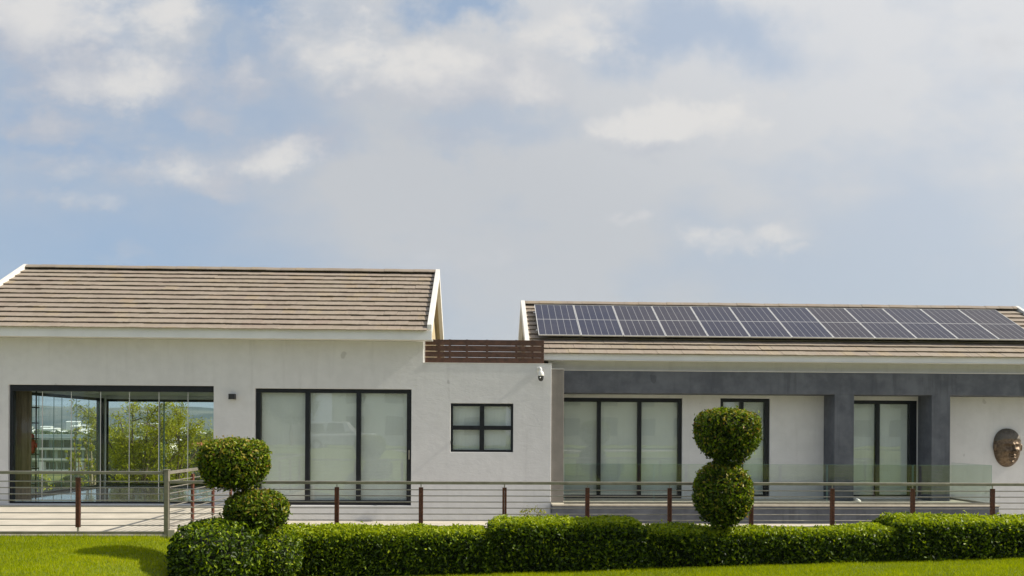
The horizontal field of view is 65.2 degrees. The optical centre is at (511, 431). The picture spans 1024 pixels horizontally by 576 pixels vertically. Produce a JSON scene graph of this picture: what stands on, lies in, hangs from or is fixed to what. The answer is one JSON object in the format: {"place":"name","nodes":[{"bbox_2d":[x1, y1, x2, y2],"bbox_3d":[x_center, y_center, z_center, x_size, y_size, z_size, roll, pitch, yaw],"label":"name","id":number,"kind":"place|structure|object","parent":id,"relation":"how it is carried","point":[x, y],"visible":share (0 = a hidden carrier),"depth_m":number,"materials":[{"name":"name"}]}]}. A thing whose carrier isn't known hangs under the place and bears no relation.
{"place":"outdoors","nodes":[
{"label":"outdoors","id":0,"kind":"place"},
{"bbox_2d":[31,434,36,453],"bbox_3d":[-12.905,0.314,21.532,0.298,0.544,0.256,0,0,-2],"label":"figurine","id":1,"kind":"object","parent":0,"point":[33,444],"visible":0.48,"depth_m":21.47,"materials":[{"name":"red ceramic"}]},
{"bbox_2d":[0,505,223,538],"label":"patio","id":2,"kind":"structure","parent":0,"point":[83,516],"depth_m":17.25,"materials":[{"name":"beige concrete"}]},
{"bbox_2d":[0,469,179,537],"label":"metal railing","id":3,"kind":"object","parent":2,"relation":"on","point":[168,531],"visible":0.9,"depth_m":14.52,"materials":[{"name":"metal"}]},
{"bbox_2d":[170,467,236,524],"bbox_3d":[-6.376,1.302,16.858,0.055,1.170,4.440,0,0,-2],"label":"metal railing","id":4,"kind":"object","parent":2,"relation":"on","point":[192,477],"visible":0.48,"depth_m":15.86,"materials":[{"name":"metal"}]},
{"bbox_2d":[32,405,213,429],"bbox_3d":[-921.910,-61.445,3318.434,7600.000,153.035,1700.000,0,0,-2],"label":"hills","id":5,"kind":"structure","parent":0,"point":[198,413],"depth_m":3072.78,"materials":[{"name":"green plant"}]},
{"bbox_2d":[32,429,213,483],"bbox_3d":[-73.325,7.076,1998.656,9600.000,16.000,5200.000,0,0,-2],"label":"ground","id":6,"kind":"structure","parent":0,"point":[56,477],"depth_m":182.20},
{"bbox_2d":[32,474,54,492],"bbox_3d":[-21.759,2.780,35.899,2.291,2.064,2.119,0,0,-2],"label":"shrub","id":7,"kind":"object","parent":6,"relation":"on","point":[45,484],"visible":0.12,"depth_m":35.75,"materials":[{"name":"green plant"}]},
{"bbox_2d":[43,428,60,431],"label":"town house","id":8,"kind":"structure","parent":6,"relation":"on","point":[50,429],"depth_m":1586.32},
{"bbox_2d":[49,478,82,490],"bbox_3d":[-21.027,2.973,37.454,1.994,1.632,2.034,0,0,-43],"label":"shrub","id":9,"kind":"object","parent":6,"relation":"on","point":[66,484],"visible":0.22,"depth_m":37.11,"materials":[{"name":"green plant"}]},
{"bbox_2d":[66,421,80,429],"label":"town house","id":10,"kind":"structure","parent":6,"relation":"on","point":[68,425],"depth_m":1987.93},
{"bbox_2d":[60,474,87,482],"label":"shrub","id":11,"kind":"object","parent":6,"relation":"on","point":[67,478],"visible":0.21,"depth_m":53.67,"materials":[{"name":"green plant"}]},
{"bbox_2d":[65,426,89,476],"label":"slender tree","id":12,"kind":"object","parent":6,"relation":"on","point":[74,459],"visible":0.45,"depth_m":64.78,"materials":[{"name":"green plant"}]},
{"bbox_2d":[82,430,95,485],"bbox_3d":[-17.979,2.006,34.316,0.906,4.271,0.443,0,0,-15],"label":"feathery tree","id":13,"kind":"object","parent":6,"relation":"on","point":[91,462],"visible":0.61,"depth_m":34.26,"materials":[{"name":"green plant"}]},
{"bbox_2d":[32,434,166,470],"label":"office block","id":14,"kind":"structure","parent":6,"relation":"on","point":[48,451],"depth_m":195.95,"materials":[{"name":"grey"}]},
{"bbox_2d":[39,450,44,457],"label":"window","id":15,"kind":"structure","parent":14,"relation":"in","point":[40,451],"depth_m":195.79,"materials":[{"name":"grey"}]},
{"bbox_2d":[41,440,48,446],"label":"window","id":16,"kind":"structure","parent":14,"relation":"in","point":[45,442],"depth_m":195.84,"materials":[{"name":"grey"}]},
{"bbox_2d":[46,450,52,457],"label":"window","id":17,"kind":"structure","parent":14,"relation":"in","point":[49,453],"depth_m":195.89,"materials":[{"name":"grey"}]},
{"bbox_2d":[50,462,55,468],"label":"window","id":18,"kind":"structure","parent":14,"relation":"in","point":[51,463],"depth_m":195.89,"materials":[{"name":"grey glass"}]},
{"bbox_2d":[54,440,62,446],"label":"window","id":19,"kind":"structure","parent":14,"relation":"in","point":[57,443],"depth_m":195.96,"materials":[{"name":"grey"}]},
{"bbox_2d":[58,450,64,457],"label":"window","id":20,"kind":"structure","parent":14,"relation":"in","point":[59,451],"depth_m":195.98,"materials":[{"name":"grey"}]},
{"bbox_2d":[64,440,70,446],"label":"window","id":21,"kind":"structure","parent":14,"relation":"in","point":[67,443],"depth_m":196.03,"materials":[{"name":"grey"}]},
{"bbox_2d":[64,462,73,468],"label":"window","id":22,"kind":"structure","parent":14,"relation":"in","point":[66,464],"depth_m":196.03,"materials":[{"name":"grey"}]},
{"bbox_2d":[90,437,140,470],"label":"valley tree","id":23,"kind":"object","parent":6,"relation":"on","point":[108,456],"visible":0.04,"depth_m":101.93,"materials":[{"name":"green plant"}]},
{"bbox_2d":[80,456,160,483],"bbox_3d":[-17.893,2.452,37.192,4.090,3.464,3.828,0,0,-2],"label":"shrub","id":24,"kind":"object","parent":6,"relation":"on","point":[114,475],"visible":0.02,"depth_m":35.99,"materials":[{"name":"green plant"}]},
{"bbox_2d":[32,428,212,449],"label":"wood","id":25,"kind":"object","parent":6,"relation":"on","point":[67,432],"visible":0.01,"depth_m":539.94,"materials":[{"name":"green plant"}]},
{"bbox_2d":[67,399,201,482],"bbox_3d":[-15.147,1.235,32.531,4.889,5.391,3.236,0,0,-2],"label":"feathery tree","id":26,"kind":"object","parent":6,"relation":"on","point":[120,456],"visible":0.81,"depth_m":32.21,"materials":[{"name":"green plant"}]},
{"bbox_2d":[135,402,213,482],"bbox_3d":[-14.359,1.283,33.842,3.307,5.504,2.739,0,0,-2],"label":"feathery tree","id":27,"kind":"object","parent":6,"relation":"on","point":[192,430],"visible":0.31,"depth_m":33.74,"materials":[{"name":"green plant"}]},
{"bbox_2d":[166,454,195,471],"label":"valley tree","id":28,"kind":"object","parent":6,"relation":"on","point":[184,466],"visible":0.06,"depth_m":91.46,"materials":[{"name":"green plant"}]},
{"bbox_2d":[181,444,198,456],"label":"valley tree","id":29,"kind":"object","parent":6,"relation":"on","point":[192,453],"visible":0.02,"depth_m":102.73,"materials":[{"name":"green plant"}]},
{"bbox_2d":[186,471,202,480],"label":"shrub","id":30,"kind":"object","parent":6,"relation":"on","point":[195,473],"visible":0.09,"depth_m":54.21,"materials":[{"name":"green plant"}]},
{"bbox_2d":[192,457,197,471],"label":"valley tree","id":31,"kind":"object","parent":6,"relation":"on","point":[193,460],"visible":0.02,"depth_m":84.08,"materials":[{"name":"green plant"}]},
{"bbox_2d":[0,264,1023,523],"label":"house","id":32,"kind":"structure","parent":6,"relation":"on","point":[326,374],"depth_m":21.25,"materials":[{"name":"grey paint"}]},
{"bbox_2d":[15,391,31,499],"bbox_3d":[-12.636,0.319,20.611,0.580,2.910,0.080,0,0,-2],"label":"curtain","id":33,"kind":"object","parent":32,"relation":"attached to","point":[23,428],"visible":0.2,"depth_m":20.60,"materials":[{"name":"brown fabric"}]},
{"bbox_2d":[31,391,39,498],"bbox_3d":[-12.973,0.342,21.539,0.375,2.920,0.200,0,0,-2],"label":"ladder shelf","id":34,"kind":"object","parent":32,"relation":"on","point":[35,454],"visible":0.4,"depth_m":21.50,"materials":[{"name":"black metal"}]},
{"bbox_2d":[228,394,235,399],"bbox_3d":[-7.096,-0.895,20.289,0.155,0.145,0.131,0,0,-2],"label":"wall light","id":35,"kind":"object","parent":32,"relation":"attached to","point":[231,396],"visible":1,"depth_m":20.22,"materials":[{"name":"black plastic"}]},
{"bbox_2d":[256,389,411,504],"bbox_3d":[-4.576,0.386,20.624,4.004,2.974,0.245,0,0,-2],"label":"sliding door","id":36,"kind":"structure","parent":32,"relation":"in","point":[310,434],"depth_m":20.65,"materials":[{"name":"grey glass"}]},
{"bbox_2d":[451,403,512,451],"bbox_3d":[-0.780,-0.109,20.747,1.646,1.248,0.236,0,0,-2],"label":"window","id":37,"kind":"structure","parent":32,"relation":"in","point":[474,427],"depth_m":20.76,"materials":[{"name":"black glass"}]},
{"bbox_2d":[424,339,543,362],"bbox_3d":[-0.722,-2.078,20.704,3.108,0.628,0.115,0,0,-2],"label":"slatted screen","id":38,"kind":"object","parent":32,"relation":"on","point":[505,351],"visible":0.98,"depth_m":20.69,"materials":[{"name":"brown wood"}]},
{"bbox_2d":[537,367,543,380],"bbox_3d":[0.730,-1.489,20.489,0.175,0.385,0.302,0,0,-2],"label":"security camera","id":39,"kind":"object","parent":32,"relation":"attached to","point":[540,374],"visible":1,"depth_m":20.38,"materials":[{"name":"white plastic"}]},
{"bbox_2d":[563,398,681,497],"bbox_3d":[3.028,0.446,22.280,3.404,2.774,0.232,0,0,-2],"label":"sliding door","id":40,"kind":"structure","parent":32,"relation":"in","point":[606,439],"depth_m":22.30,"materials":[{"name":"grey glass"}]},
{"bbox_2d":[720,398,768,495],"bbox_3d":[6.476,0.439,22.406,1.424,2.744,0.232,0,0,-2],"label":"sliding door","id":41,"kind":"structure","parent":32,"relation":"in","point":[760,473],"depth_m":22.43,"materials":[{"name":"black glass"}]},
{"bbox_2d":[564,463,991,504],"bbox_3d":[6.835,1.344,21.350,11.100,1.024,1.810,0,0,-2],"label":"glass balustrade","id":42,"kind":"object","parent":32,"relation":"on","point":[815,503],"visible":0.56,"depth_m":20.51,"materials":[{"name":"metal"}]},
{"bbox_2d":[854,400,916,495],"bbox_3d":[10.298,0.474,22.547,2.173,2.714,0.232,0,0,-2],"label":"sliding door","id":43,"kind":"structure","parent":32,"relation":"in","point":[884,431],"depth_m":22.57,"materials":[{"name":"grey glass"}]},
{"bbox_2d":[993,428,1021,466],"bbox_3d":[13.921,0.443,22.328,0.825,1.090,0.403,0,0,-2],"label":"face sculpture","id":44,"kind":"object","parent":32,"relation":"attached to","point":[1007,446],"visible":1,"depth_m":22.36,"materials":[{"name":"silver metal"}]},
{"bbox_2d":[0,533,1023,575],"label":"lawn","id":45,"kind":"structure","parent":0,"point":[158,571],"depth_m":12.79,"materials":[{"name":"plant"}]},
{"bbox_2d":[164,516,265,575],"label":"rounded bush","id":46,"kind":"object","parent":45,"relation":"on","point":[215,546],"visible":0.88,"depth_m":11.96,"materials":[{"name":"green plant"}]},
{"bbox_2d":[194,435,292,534],"bbox_3d":[-4.326,1.187,12.906,1.499,2.286,1.194,0,0,-31],"label":"topiary","id":47,"kind":"object","parent":45,"relation":"on","point":[243,465],"visible":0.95,"depth_m":12.60,"materials":[{"name":"green plant"}]},
{"bbox_2d":[254,521,492,575],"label":"hedge","id":48,"kind":"object","parent":45,"relation":"on","point":[343,549],"visible":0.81,"depth_m":13.42,"materials":[{"name":"green plant"}]},
{"bbox_2d":[485,513,649,573],"bbox_3d":[0.930,1.965,14.036,2.818,1.030,1.252,0,0,-2],"label":"hedge","id":49,"kind":"object","parent":45,"relation":"on","point":[529,543],"visible":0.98,"depth_m":13.56,"materials":[{"name":"green plant"}]},
{"bbox_2d":[691,406,762,532],"bbox_3d":[3.757,0.929,13.973,1.277,2.782,1.261,0,0,-2],"label":"topiary","id":50,"kind":"object","parent":45,"relation":"on","point":[728,440],"visible":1,"depth_m":13.65,"materials":[{"name":"green plant"}]},
{"bbox_2d":[643,519,907,568],"bbox_3d":[4.525,2.009,14.174,4.737,0.882,1.195,0,0,-2],"label":"hedge","id":51,"kind":"object","parent":45,"relation":"on","point":[677,544],"visible":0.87,"depth_m":13.76,"materials":[{"name":"green plant"}]},
{"bbox_2d":[871,510,1023,561],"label":"hedge","id":52,"kind":"object","parent":45,"relation":"on","point":[929,536],"visible":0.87,"depth_m":13.78,"materials":[{"name":"green plant"}]},
{"bbox_2d":[0,0,1023,407],"label":"sky","id":53,"kind":"structure","parent":0,"point":[856,152],"materials":[{"name":"blue"}]},
{"bbox_2d":[519,507,545,516],"bbox_3d":[0.386,1.843,15.340,0.533,0.920,0.334,0,0,-2],"label":"dry plant","id":54,"kind":"object","parent":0,"point":[537,512],"visible":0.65,"depth_m":15.31,"materials":[{"name":"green plant"}]},
{"bbox_2d":[286,521,841,527],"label":"path","id":55,"kind":"structure","parent":0,"point":[445,523],"depth_m":20.17,"materials":[{"name":"beige concrete"}]},
{"bbox_2d":[170,480,1023,526],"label":"metal railing","id":56,"kind":"object","parent":55,"relation":"on","point":[669,502],"visible":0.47,"depth_m":14.85,"materials":[{"name":"metal"}]},
{"bbox_3d":[7.634,-3.065,22.845,14.000,0.740,1.170,0,0,-2],"label":"mounting frame","id":57,"kind":"object","parent":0,"visible":0},
{"bbox_2d":[534,304,580,335],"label":"solar panel","id":58,"kind":"object","parent":57,"relation":"attached to","point":[556,320],"visible":1,"depth_m":22.51,"materials":[{"name":"glass"}]},
{"bbox_2d":[574,305,622,336],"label":"solar panel","id":59,"kind":"object","parent":57,"relation":"attached to","point":[597,320],"visible":1,"depth_m":22.57,"materials":[{"name":"glass"}]},
{"bbox_2d":[613,306,665,336],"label":"solar panel","id":60,"kind":"object","parent":57,"relation":"attached to","point":[638,321],"visible":1,"depth_m":22.58,"materials":[{"name":"glass"}]},
{"bbox_2d":[651,306,707,336],"bbox_3d":[4.733,-3.154,22.735,1.142,0.036,2.240,0,30,-2],"label":"solar panel","id":61,"kind":"object","parent":57,"relation":"attached to","point":[678,321],"visible":1,"depth_m":22.65,"materials":[{"name":"glass"}]},
{"bbox_2d":[690,306,749,337],"bbox_3d":[5.891,-3.147,22.776,1.142,0.035,2.240,0,30,-2],"label":"solar panel","id":62,"kind":"object","parent":57,"relation":"attached to","point":[719,322],"visible":1,"depth_m":22.67,"materials":[{"name":"glass"}]},
{"bbox_2d":[729,307,791,337],"bbox_3d":[7.049,-3.139,22.815,1.142,0.036,2.240,0,30,-2],"label":"solar panel","id":63,"kind":"object","parent":57,"relation":"attached to","point":[759,322],"visible":1,"depth_m":22.73,"materials":[{"name":"glass"}]},
{"bbox_2d":[767,307,833,338],"bbox_3d":[8.206,-3.136,22.864,1.142,0.035,2.240,0,30,-2],"label":"solar panel","id":64,"kind":"object","parent":57,"relation":"attached to","point":[796,322],"visible":1,"depth_m":22.78,"materials":[{"name":"glass"}]},
{"bbox_2d":[806,308,874,338],"bbox_3d":[9.364,-3.128,22.902,1.142,0.035,2.240,0,30,-2],"label":"solar panel","id":65,"kind":"object","parent":57,"relation":"attached to","point":[839,323],"visible":1,"depth_m":22.80,"materials":[{"name":"glass"}]},
{"bbox_2d":[844,308,916,339],"bbox_3d":[10.522,-3.121,22.944,1.142,0.035,2.240,0,30,-2],"label":"solar panel","id":66,"kind":"object","parent":57,"relation":"attached to","point":[878,323],"visible":1,"depth_m":22.86,"materials":[{"name":"glass"}]},
{"bbox_2d":[882,308,957,339],"bbox_3d":[11.679,-3.118,22.991,1.142,0.035,2.240,0,30,-2],"label":"solar panel","id":67,"kind":"object","parent":57,"relation":"attached to","point":[920,324],"visible":1,"depth_m":22.88,"materials":[{"name":"glass"}]},
{"bbox_2d":[921,309,998,339],"bbox_3d":[12.837,-3.108,23.027,1.142,0.035,2.240,0,30,-2],"label":"solar panel","id":68,"kind":"object","parent":57,"relation":"attached to","point":[958,324],"visible":1,"depth_m":22.94,"materials":[{"name":"glass"}]},
{"bbox_2d":[958,309,1023,340],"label":"solar panel","id":69,"kind":"object","parent":57,"relation":"attached to","point":[998,325],"visible":1,"depth_m":23.07,"materials":[{"name":"glass"}]}
]}

